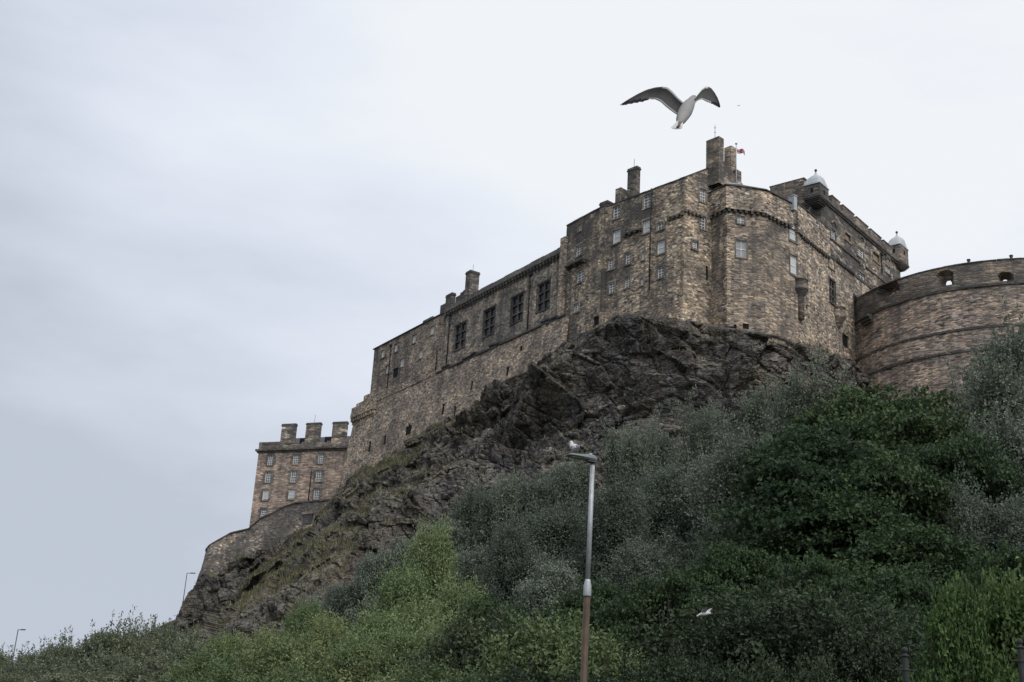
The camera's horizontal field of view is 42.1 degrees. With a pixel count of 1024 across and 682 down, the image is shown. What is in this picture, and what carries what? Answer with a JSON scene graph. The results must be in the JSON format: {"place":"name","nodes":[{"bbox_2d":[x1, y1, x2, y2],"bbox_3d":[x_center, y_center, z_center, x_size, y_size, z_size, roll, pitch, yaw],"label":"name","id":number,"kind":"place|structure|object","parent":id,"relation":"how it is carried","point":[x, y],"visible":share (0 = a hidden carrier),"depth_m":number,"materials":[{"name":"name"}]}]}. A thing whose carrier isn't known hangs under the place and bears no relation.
{"place":"outdoors","nodes":[
{"label":"outdoors","id":0,"kind":"place"},
{"bbox_2d":[149,620,174,633],"bbox_3d":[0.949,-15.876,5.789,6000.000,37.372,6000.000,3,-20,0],"label":"ground","id":1,"kind":"structure","parent":0,"point":[172,621],"depth_m":237.95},
{"bbox_2d":[0,650,72,678],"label":"bush","id":2,"kind":"object","parent":1,"relation":"on","point":[49,669],"visible":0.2,"depth_m":90.88,"materials":[{"name":"green plant"}]},
{"bbox_2d":[11,640,68,671],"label":"bush","id":3,"kind":"object","parent":1,"relation":"on","point":[46,656],"visible":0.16,"depth_m":105.39,"materials":[{"name":"green plant"}]},
{"bbox_2d":[38,625,85,666],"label":"bush","id":4,"kind":"object","parent":1,"relation":"on","point":[70,648],"visible":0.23,"depth_m":109.80,"materials":[{"name":"green plant"}]},
{"bbox_2d":[24,653,108,681],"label":"bush","id":5,"kind":"object","parent":1,"relation":"on","point":[56,678],"visible":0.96,"depth_m":71.44,"materials":[{"name":"green plant"}]},
{"bbox_2d":[59,638,139,674],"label":"bush","id":6,"kind":"object","parent":1,"relation":"on","point":[110,661],"visible":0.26,"depth_m":91.96,"materials":[{"name":"green plant"}]},
{"bbox_2d":[72,606,148,668],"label":"bush","id":7,"kind":"object","parent":1,"relation":"on","point":[109,639],"visible":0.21,"depth_m":109.60,"materials":[{"name":"green plant"}]},
{"bbox_2d":[95,640,163,681],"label":"bush","id":8,"kind":"object","parent":1,"relation":"on","point":[115,677],"visible":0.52,"depth_m":71.23,"materials":[{"name":"green plant"}]},
{"bbox_2d":[104,615,161,660],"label":"bush","id":9,"kind":"object","parent":1,"relation":"on","point":[148,643],"visible":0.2,"depth_m":109.20,"materials":[{"name":"green plant"}]},
{"bbox_2d":[128,639,211,681],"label":"bush","id":10,"kind":"object","parent":1,"relation":"on","point":[148,675],"visible":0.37,"depth_m":69.41,"materials":[{"name":"green plant"}]},
{"bbox_2d":[141,621,221,670],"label":"bush","id":11,"kind":"object","parent":1,"relation":"on","point":[179,651],"visible":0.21,"depth_m":87.87,"materials":[{"name":"green plant"}]},
{"bbox_2d":[152,644,229,681],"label":"shrub","id":12,"kind":"object","parent":1,"relation":"on","point":[195,665],"visible":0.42,"depth_m":61.25,"materials":[{"name":"green plant"}]},
{"bbox_2d":[171,660,275,681],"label":"shrub","id":13,"kind":"object","parent":1,"relation":"on","point":[225,677],"visible":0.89,"depth_m":50.66,"materials":[{"name":"green plant"}]},
{"bbox_2d":[205,626,335,681],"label":"shrub","id":14,"kind":"object","parent":1,"relation":"on","point":[276,654],"visible":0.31,"depth_m":55.66,"materials":[{"name":"green plant"}]},
{"bbox_2d":[251,660,344,681],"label":"shrub","id":15,"kind":"object","parent":1,"relation":"on","point":[299,677],"visible":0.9,"depth_m":48.11,"materials":[{"name":"green plant"}]},
{"bbox_2d":[279,594,327,642],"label":"feathery tree","id":16,"kind":"object","parent":1,"relation":"on","point":[307,610],"visible":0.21,"depth_m":90.05,"materials":[{"name":"green plant"}]},
{"bbox_2d":[263,635,347,681],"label":"shrub","id":17,"kind":"object","parent":1,"relation":"on","point":[312,655],"visible":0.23,"depth_m":52.27,"materials":[{"name":"green plant"}]},
{"bbox_2d":[297,607,350,661],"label":"bush","id":18,"kind":"object","parent":1,"relation":"on","point":[332,629],"visible":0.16,"depth_m":73.79,"materials":[{"name":"green plant"}]},
{"bbox_2d":[315,575,366,634],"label":"silver tree","id":19,"kind":"object","parent":1,"relation":"on","point":[338,600],"visible":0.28,"depth_m":102.92,"materials":[{"name":"green plant"}]},
{"bbox_2d":[306,622,386,681],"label":"shrub","id":20,"kind":"object","parent":1,"relation":"on","point":[345,649],"visible":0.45,"depth_m":49.09,"materials":[{"name":"green plant"}]},
{"bbox_2d":[305,645,389,681],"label":"shrub","id":21,"kind":"object","parent":1,"relation":"on","point":[364,672],"visible":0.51,"depth_m":47.94,"materials":[{"name":"green plant"}]},
{"bbox_2d":[343,532,400,633],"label":"silver tree","id":22,"kind":"object","parent":1,"relation":"on","point":[368,573],"visible":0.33,"depth_m":102.77,"materials":[{"name":"green plant"}]},
{"bbox_2d":[344,598,409,661],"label":"feathery tree","id":23,"kind":"object","parent":1,"relation":"on","point":[373,623],"visible":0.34,"depth_m":52.81,"materials":[{"name":"green plant"}]},
{"bbox_2d":[360,530,423,608],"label":"silver tree","id":24,"kind":"object","parent":1,"relation":"on","point":[397,550],"visible":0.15,"depth_m":103.81,"materials":[{"name":"green plant"}]},
{"bbox_2d":[361,616,436,681],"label":"shrub","id":25,"kind":"object","parent":1,"relation":"on","point":[401,643],"visible":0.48,"depth_m":47.68,"materials":[{"name":"green plant"}]},
{"bbox_2d":[367,555,439,619],"bbox_3d":[-5.364,15.405,59.305,6.460,11.932,6.325,-11,-24,34],"label":"feathery tree","id":26,"kind":"object","parent":1,"relation":"on","point":[395,587],"visible":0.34,"depth_m":60.40,"materials":[{"name":"green plant"}]},
{"bbox_2d":[384,588,461,641],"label":"feathery tree","id":27,"kind":"object","parent":1,"relation":"on","point":[420,615],"visible":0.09,"depth_m":53.48,"materials":[{"name":"green plant"}]},
{"bbox_2d":[395,513,459,615],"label":"feathery tree","id":28,"kind":"object","parent":1,"relation":"on","point":[432,549],"visible":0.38,"depth_m":71.75,"materials":[{"name":"green plant"}]},
{"bbox_2d":[390,507,473,575],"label":"silver tree","id":29,"kind":"object","parent":1,"relation":"on","point":[458,536],"visible":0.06,"depth_m":101.69,"materials":[{"name":"green plant"}]},
{"bbox_2d":[369,655,513,681],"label":"shrub","id":30,"kind":"object","parent":1,"relation":"on","point":[456,677],"visible":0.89,"depth_m":39.92,"materials":[{"name":"green plant"}]},
{"bbox_2d":[423,570,489,626],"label":"feathery tree","id":31,"kind":"object","parent":1,"relation":"on","point":[458,597],"visible":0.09,"depth_m":59.34,"materials":[{"name":"green plant"}]},
{"bbox_2d":[441,465,494,550],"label":"silver tree","id":32,"kind":"object","parent":1,"relation":"on","point":[466,504],"visible":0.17,"depth_m":107.44,"materials":[{"name":"green plant"}]},
{"bbox_2d":[447,528,491,596],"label":"silver tree","id":33,"kind":"object","parent":1,"relation":"on","point":[467,565],"visible":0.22,"depth_m":82.24,"materials":[{"name":"green plant"}]},
{"bbox_2d":[389,598,550,681],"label":"shrub","id":34,"kind":"object","parent":1,"relation":"on","point":[453,636],"visible":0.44,"depth_m":43.17,"materials":[{"name":"green plant"}]},
{"bbox_2d":[444,591,544,630],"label":"maple tree","id":35,"kind":"object","parent":1,"relation":"on","point":[479,604],"visible":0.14,"depth_m":56.48,"materials":[{"name":"green plant"}]},
{"bbox_2d":[456,470,539,569],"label":"silver tree","id":36,"kind":"object","parent":1,"relation":"on","point":[485,517],"visible":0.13,"depth_m":101.39,"materials":[{"name":"green plant"}]},
{"bbox_2d":[489,465,525,543],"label":"silver tree","id":37,"kind":"object","parent":1,"relation":"on","point":[507,495],"visible":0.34,"depth_m":96.57,"materials":[{"name":"green plant"}]},
{"bbox_2d":[474,504,548,608],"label":"silver tree","id":38,"kind":"object","parent":1,"relation":"on","point":[509,561],"visible":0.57,"depth_m":78.43,"materials":[{"name":"green plant"}]},
{"bbox_2d":[465,655,596,681],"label":"shrub","id":39,"kind":"object","parent":1,"relation":"on","point":[543,676],"visible":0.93,"depth_m":38.82,"materials":[{"name":"green plant"}]},
{"bbox_2d":[514,462,559,539],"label":"silver tree","id":40,"kind":"object","parent":1,"relation":"on","point":[541,490],"visible":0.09,"depth_m":102.00,"materials":[{"name":"green plant"}]},
{"bbox_2d":[510,544,582,629],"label":"silver tree","id":41,"kind":"object","parent":1,"relation":"on","point":[556,580],"visible":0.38,"depth_m":66.38,"materials":[{"name":"green plant"}]},
{"bbox_2d":[441,601,656,681],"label":"shrub","id":42,"kind":"object","parent":1,"relation":"on","point":[559,648],"visible":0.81,"depth_m":41.63,"materials":[{"name":"green plant"}]},
{"bbox_2d":[513,491,595,586],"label":"silver tree","id":43,"kind":"object","parent":1,"relation":"on","point":[562,533],"visible":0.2,"depth_m":83.60,"materials":[{"name":"green plant"}]},
{"bbox_2d":[531,441,598,577],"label":"silver tree","id":44,"kind":"object","parent":1,"relation":"on","point":[569,483],"visible":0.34,"depth_m":98.65,"materials":[{"name":"green plant"}]},
{"bbox_2d":[566,453,596,681],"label":"lamp post","id":45,"kind":"object","parent":1,"relation":"on","point":[591,458],"visible":1,"depth_m":34.01,"materials":[{"name":"grey metal"}]},
{"bbox_2d":[542,575,658,657],"bbox_3d":[3.384,15.090,55.632,7.237,10.654,7.372,1,-20,6],"label":"maple tree","id":46,"kind":"object","parent":1,"relation":"on","point":[599,596],"visible":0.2,"depth_m":56.29,"materials":[{"name":"green plant"}]},
{"bbox_2d":[597,418,630,497],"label":"silver tree","id":47,"kind":"object","parent":1,"relation":"on","point":[612,459],"visible":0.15,"depth_m":98.81,"materials":[{"name":"green plant"}]},
{"bbox_2d":[554,460,683,622],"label":"silver tree","id":48,"kind":"object","parent":1,"relation":"on","point":[613,515],"visible":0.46,"depth_m":79.72,"materials":[{"name":"green plant"}]},
{"bbox_2d":[590,659,666,681],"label":"shrub","id":49,"kind":"object","parent":1,"relation":"on","point":[624,669],"visible":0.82,"depth_m":40.23,"materials":[{"name":"green plant"}]},
{"bbox_2d":[608,421,655,561],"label":"silver tree","id":50,"kind":"object","parent":1,"relation":"on","point":[634,452],"visible":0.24,"depth_m":94.65,"materials":[{"name":"green plant"}]},
{"bbox_2d":[591,525,682,642],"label":"silver tree","id":51,"kind":"object","parent":1,"relation":"on","point":[634,563],"visible":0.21,"depth_m":69.12,"materials":[{"name":"green plant"}]},
{"bbox_2d":[608,409,684,487],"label":"silver tree","id":52,"kind":"object","parent":1,"relation":"on","point":[666,442],"visible":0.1,"depth_m":107.51,"materials":[{"name":"green plant"}]},
{"bbox_2d":[638,402,663,498],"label":"silver tree","id":53,"kind":"object","parent":1,"relation":"on","point":[652,442],"visible":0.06,"depth_m":96.61,"materials":[{"name":"green plant"}]},
{"bbox_2d":[589,565,724,672],"bbox_3d":[5.448,13.773,49.447,8.488,11.046,7.594,-2,-21,14],"label":"maple tree","id":54,"kind":"object","parent":1,"relation":"on","point":[619,615],"visible":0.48,"depth_m":50.36,"materials":[{"name":"green plant"}]},
{"bbox_2d":[629,450,700,561],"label":"silver tree","id":55,"kind":"object","parent":1,"relation":"on","point":[664,488],"visible":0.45,"depth_m":85.67,"materials":[{"name":"green plant"}]},
{"bbox_2d":[613,635,741,681],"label":"shrub","id":56,"kind":"object","parent":1,"relation":"on","point":[681,667],"visible":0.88,"depth_m":40.22,"materials":[{"name":"green plant"}]},
{"bbox_2d":[661,383,702,535],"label":"silver tree","id":57,"kind":"object","parent":1,"relation":"on","point":[682,458],"visible":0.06,"depth_m":99.29,"materials":[{"name":"green plant"}]},
{"bbox_2d":[661,440,727,569],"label":"silver tree","id":58,"kind":"object","parent":1,"relation":"on","point":[693,479],"visible":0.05,"depth_m":83.44,"materials":[{"name":"green plant"}]},
{"bbox_2d":[684,399,725,481],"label":"silver tree","id":59,"kind":"object","parent":1,"relation":"on","point":[705,437],"visible":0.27,"depth_m":99.89,"materials":[{"name":"green plant"}]},
{"bbox_2d":[679,388,739,469],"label":"silver tree","id":60,"kind":"object","parent":1,"relation":"on","point":[718,423],"visible":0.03,"depth_m":105.21,"materials":[{"name":"green plant"}]},
{"bbox_2d":[652,538,784,633],"bbox_3d":[9.672,14.635,57.501,8.430,12.497,8.275,7,-20,-10],"label":"maple tree","id":61,"kind":"object","parent":1,"relation":"on","point":[736,566],"visible":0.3,"depth_m":57.96,"materials":[{"name":"green plant"}]},
{"bbox_2d":[657,407,781,619],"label":"silver tree","id":62,"kind":"object","parent":1,"relation":"on","point":[715,492],"visible":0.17,"depth_m":79.61,"materials":[{"name":"green plant"}]},
{"bbox_2d":[684,501,754,611],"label":"silver tree","id":63,"kind":"object","parent":1,"relation":"on","point":[701,542],"visible":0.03,"depth_m":70.05,"materials":[{"name":"green plant"}]},
{"bbox_2d":[640,597,835,681],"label":"shrub","id":64,"kind":"object","parent":1,"relation":"on","point":[744,626],"visible":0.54,"depth_m":42.05,"materials":[{"name":"green plant"}]},
{"bbox_2d":[731,379,779,448],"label":"silver tree","id":65,"kind":"object","parent":1,"relation":"on","point":[754,412],"visible":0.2,"depth_m":97.71,"materials":[{"name":"green plant"}]},
{"bbox_2d":[612,562,934,681],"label":"shrub","id":66,"kind":"object","parent":1,"relation":"on","point":[782,607],"visible":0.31,"depth_m":43.43,"materials":[{"name":"green plant"}]},
{"bbox_2d":[769,358,819,434],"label":"silver tree","id":67,"kind":"object","parent":1,"relation":"on","point":[791,399],"visible":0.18,"depth_m":101.39,"materials":[{"name":"green plant"}]},
{"bbox_2d":[724,640,868,681],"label":"shrub","id":68,"kind":"object","parent":1,"relation":"on","point":[815,674],"visible":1,"depth_m":39.33,"materials":[{"name":"green plant"}]},
{"bbox_2d":[780,346,837,437],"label":"silver tree","id":69,"kind":"object","parent":1,"relation":"on","point":[815,367],"visible":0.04,"depth_m":101.47,"materials":[{"name":"green plant"}]},
{"bbox_2d":[669,413,952,600],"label":"maple tree","id":70,"kind":"object","parent":1,"relation":"on","point":[781,470],"visible":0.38,"depth_m":67.59,"materials":[{"name":"green plant"}]},
{"bbox_2d":[747,549,884,666],"bbox_3d":[12.056,14.380,53.569,7.333,12.142,8.197,20,-26,-39],"label":"maple tree","id":71,"kind":"object","parent":1,"relation":"on","point":[826,569],"visible":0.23,"depth_m":54.66,"materials":[{"name":"green plant"}]},
{"bbox_2d":[796,365,856,408],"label":"silver tree","id":72,"kind":"object","parent":1,"relation":"on","point":[835,388],"visible":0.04,"depth_m":100.87,"materials":[{"name":"green plant"}]},
{"bbox_2d":[770,376,929,497],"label":"maple tree","id":73,"kind":"object","parent":1,"relation":"on","point":[850,396],"visible":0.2,"depth_m":81.08,"materials":[{"name":"green plant"}]},
{"bbox_2d":[739,488,962,615],"bbox_3d":[16.373,14.455,63.383,15.466,15.230,13.837,1,-20,7],"label":"maple tree","id":74,"kind":"object","parent":1,"relation":"on","point":[785,551],"visible":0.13,"depth_m":63.34,"materials":[{"name":"green plant"}]},
{"bbox_2d":[808,596,934,681],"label":"shrub","id":75,"kind":"object","parent":1,"relation":"on","point":[859,663],"visible":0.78,"depth_m":40.73,"materials":[{"name":"green plant"}]},
{"bbox_2d":[773,445,1006,596],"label":"maple tree","id":76,"kind":"object","parent":1,"relation":"on","point":[919,489],"visible":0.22,"depth_m":65.99,"materials":[{"name":"green plant"}]},
{"bbox_2d":[855,558,947,635],"bbox_3d":[15.869,14.666,53.286,8.813,11.932,8.652,1,-20,5],"label":"maple tree","id":77,"kind":"object","parent":1,"relation":"on","point":[897,588],"visible":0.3,"depth_m":53.69,"materials":[{"name":"green plant"}]},
{"bbox_2d":[811,515,993,624],"bbox_3d":[18.308,14.695,59.104,13.844,13.847,13.590,-4,-21,20],"label":"maple tree","id":78,"kind":"object","parent":1,"relation":"on","point":[907,545],"visible":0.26,"depth_m":58.87,"materials":[{"name":"green plant"}]},
{"bbox_2d":[846,385,993,464],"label":"maple tree","id":79,"kind":"object","parent":1,"relation":"on","point":[928,428],"visible":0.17,"depth_m":77.94,"materials":[{"name":"green plant"}]},
{"bbox_2d":[897,570,1017,681],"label":"laurel bush","id":80,"kind":"object","parent":1,"relation":"on","point":[946,625],"visible":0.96,"depth_m":34.63,"materials":[{"name":"green plant"}]},
{"bbox_2d":[897,428,1023,545],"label":"maple tree","id":81,"kind":"object","parent":1,"relation":"on","point":[981,466],"visible":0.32,"depth_m":69.83,"materials":[{"name":"green plant"}]},
{"bbox_2d":[934,457,1004,558],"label":"silver tree","id":82,"kind":"object","parent":1,"relation":"on","point":[963,507],"visible":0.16,"depth_m":65.88,"materials":[{"name":"green plant"}]},
{"bbox_2d":[923,549,1023,681],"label":"laurel bush","id":83,"kind":"object","parent":1,"relation":"on","point":[1006,619],"visible":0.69,"depth_m":34.90,"materials":[{"name":"green plant"}]},
{"bbox_2d":[924,538,1023,627],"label":"maple tree","id":84,"kind":"object","parent":1,"relation":"on","point":[1005,560],"visible":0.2,"depth_m":54.45,"materials":[{"name":"green plant"}]},
{"bbox_2d":[942,343,1018,428],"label":"silver tree","id":85,"kind":"object","parent":1,"relation":"on","point":[974,371],"visible":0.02,"depth_m":87.74,"materials":[{"name":"green plant"}]},
{"bbox_2d":[948,339,1023,437],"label":"silver tree","id":86,"kind":"object","parent":1,"relation":"on","point":[992,391],"visible":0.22,"depth_m":81.08,"materials":[{"name":"green plant"}]},
{"bbox_2d":[959,384,1023,517],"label":"silver tree","id":87,"kind":"object","parent":1,"relation":"on","point":[995,426],"visible":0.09,"depth_m":74.36,"materials":[{"name":"green plant"}]},
{"bbox_2d":[960,293,1023,433],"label":"silver tree","id":88,"kind":"object","parent":1,"relation":"on","point":[1014,345],"visible":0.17,"depth_m":88.40,"materials":[{"name":"green plant"}]},
{"bbox_2d":[965,480,1023,589],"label":"silver tree","id":89,"kind":"object","parent":1,"relation":"on","point":[1013,520],"visible":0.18,"depth_m":64.58,"materials":[{"name":"green plant"}]},
{"bbox_2d":[0,0,1023,660],"label":"sky","id":90,"kind":"structure","parent":0,"point":[215,215],"materials":[{"name":"white"}]},
{"bbox_2d":[170,314,937,647],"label":"castle rock","id":91,"kind":"object","parent":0,"point":[576,376],"visible":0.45,"depth_m":160.45,"materials":[{"name":"grey stone"}]},
{"bbox_2d":[196,499,329,582],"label":"retaining wall","id":92,"kind":"structure","parent":91,"relation":"on","point":[283,521],"depth_m":233.28,"materials":[{"name":"stone"}]},
{"bbox_2d":[249,421,349,526],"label":"barrack house","id":93,"kind":"structure","parent":91,"relation":"on","point":[291,468],"depth_m":242.88,"materials":[{"name":"brown stone"}]},
{"bbox_2d":[338,313,568,489],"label":"rampart wall","id":94,"kind":"structure","parent":91,"relation":"on","point":[384,422],"depth_m":201.87,"materials":[{"name":"stone"}]},
{"bbox_2d":[370,312,444,394],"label":"barrack block","id":95,"kind":"structure","parent":94,"relation":"on","point":[412,354],"depth_m":215.44,"materials":[{"name":"brown stone"}]},
{"bbox_2d":[440,247,559,369],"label":"great hall","id":96,"kind":"structure","parent":94,"relation":"on","point":[517,302],"depth_m":195.25,"materials":[{"name":"stone"}]},
{"bbox_2d":[481,304,495,338],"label":"window","id":97,"kind":"structure","parent":96,"relation":"in","point":[489,314],"depth_m":197.33,"materials":[{"name":"glass"}]},
{"bbox_2d":[509,290,524,326],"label":"window","id":98,"kind":"structure","parent":96,"relation":"in","point":[517,303],"depth_m":191.54,"materials":[{"name":"glass"}]},
{"bbox_2d":[535,277,550,313],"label":"window","id":99,"kind":"structure","parent":96,"relation":"in","point":[543,293],"depth_m":186.28,"materials":[{"name":"glass"}]},
{"bbox_2d":[168,313,858,631],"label":"ledge grass","id":100,"kind":"structure","parent":91,"relation":"on","point":[390,462],"depth_m":169.92,"materials":[{"name":"green plant"}]},
{"bbox_2d":[557,132,742,338],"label":"palace block","id":101,"kind":"structure","parent":91,"relation":"on","point":[632,249],"depth_m":169.95,"materials":[{"name":"brown stone"}]},
{"bbox_2d":[708,183,798,347],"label":"faceted tower","id":102,"kind":"structure","parent":91,"relation":"on","point":[754,264],"depth_m":165.33,"materials":[{"name":"brown stone"}]},
{"bbox_2d":[794,203,871,360],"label":"wall","id":103,"kind":"structure","parent":91,"relation":"on","point":[830,288],"depth_m":174.30,"materials":[{"name":"brown stone"}]},
{"bbox_2d":[769,169,909,293],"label":"turreted range","id":104,"kind":"structure","parent":91,"relation":"on","point":[862,251],"depth_m":187.25,"materials":[{"name":"brown stone"}]},
{"bbox_2d":[854,255,1023,409],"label":"round battery","id":105,"kind":"object","parent":91,"relation":"on","point":[917,328],"visible":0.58,"depth_m":167.82,"materials":[{"name":"stone"}]},
{"bbox_2d":[620,86,719,128],"bbox_3d":[1.641,-2.242,12.541,0.350,0.976,1.609,-14,-26,39],"label":"seagull","id":106,"kind":"object","parent":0,"point":[668,98],"visible":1,"depth_m":12.49,"materials":[{"name":"white"}]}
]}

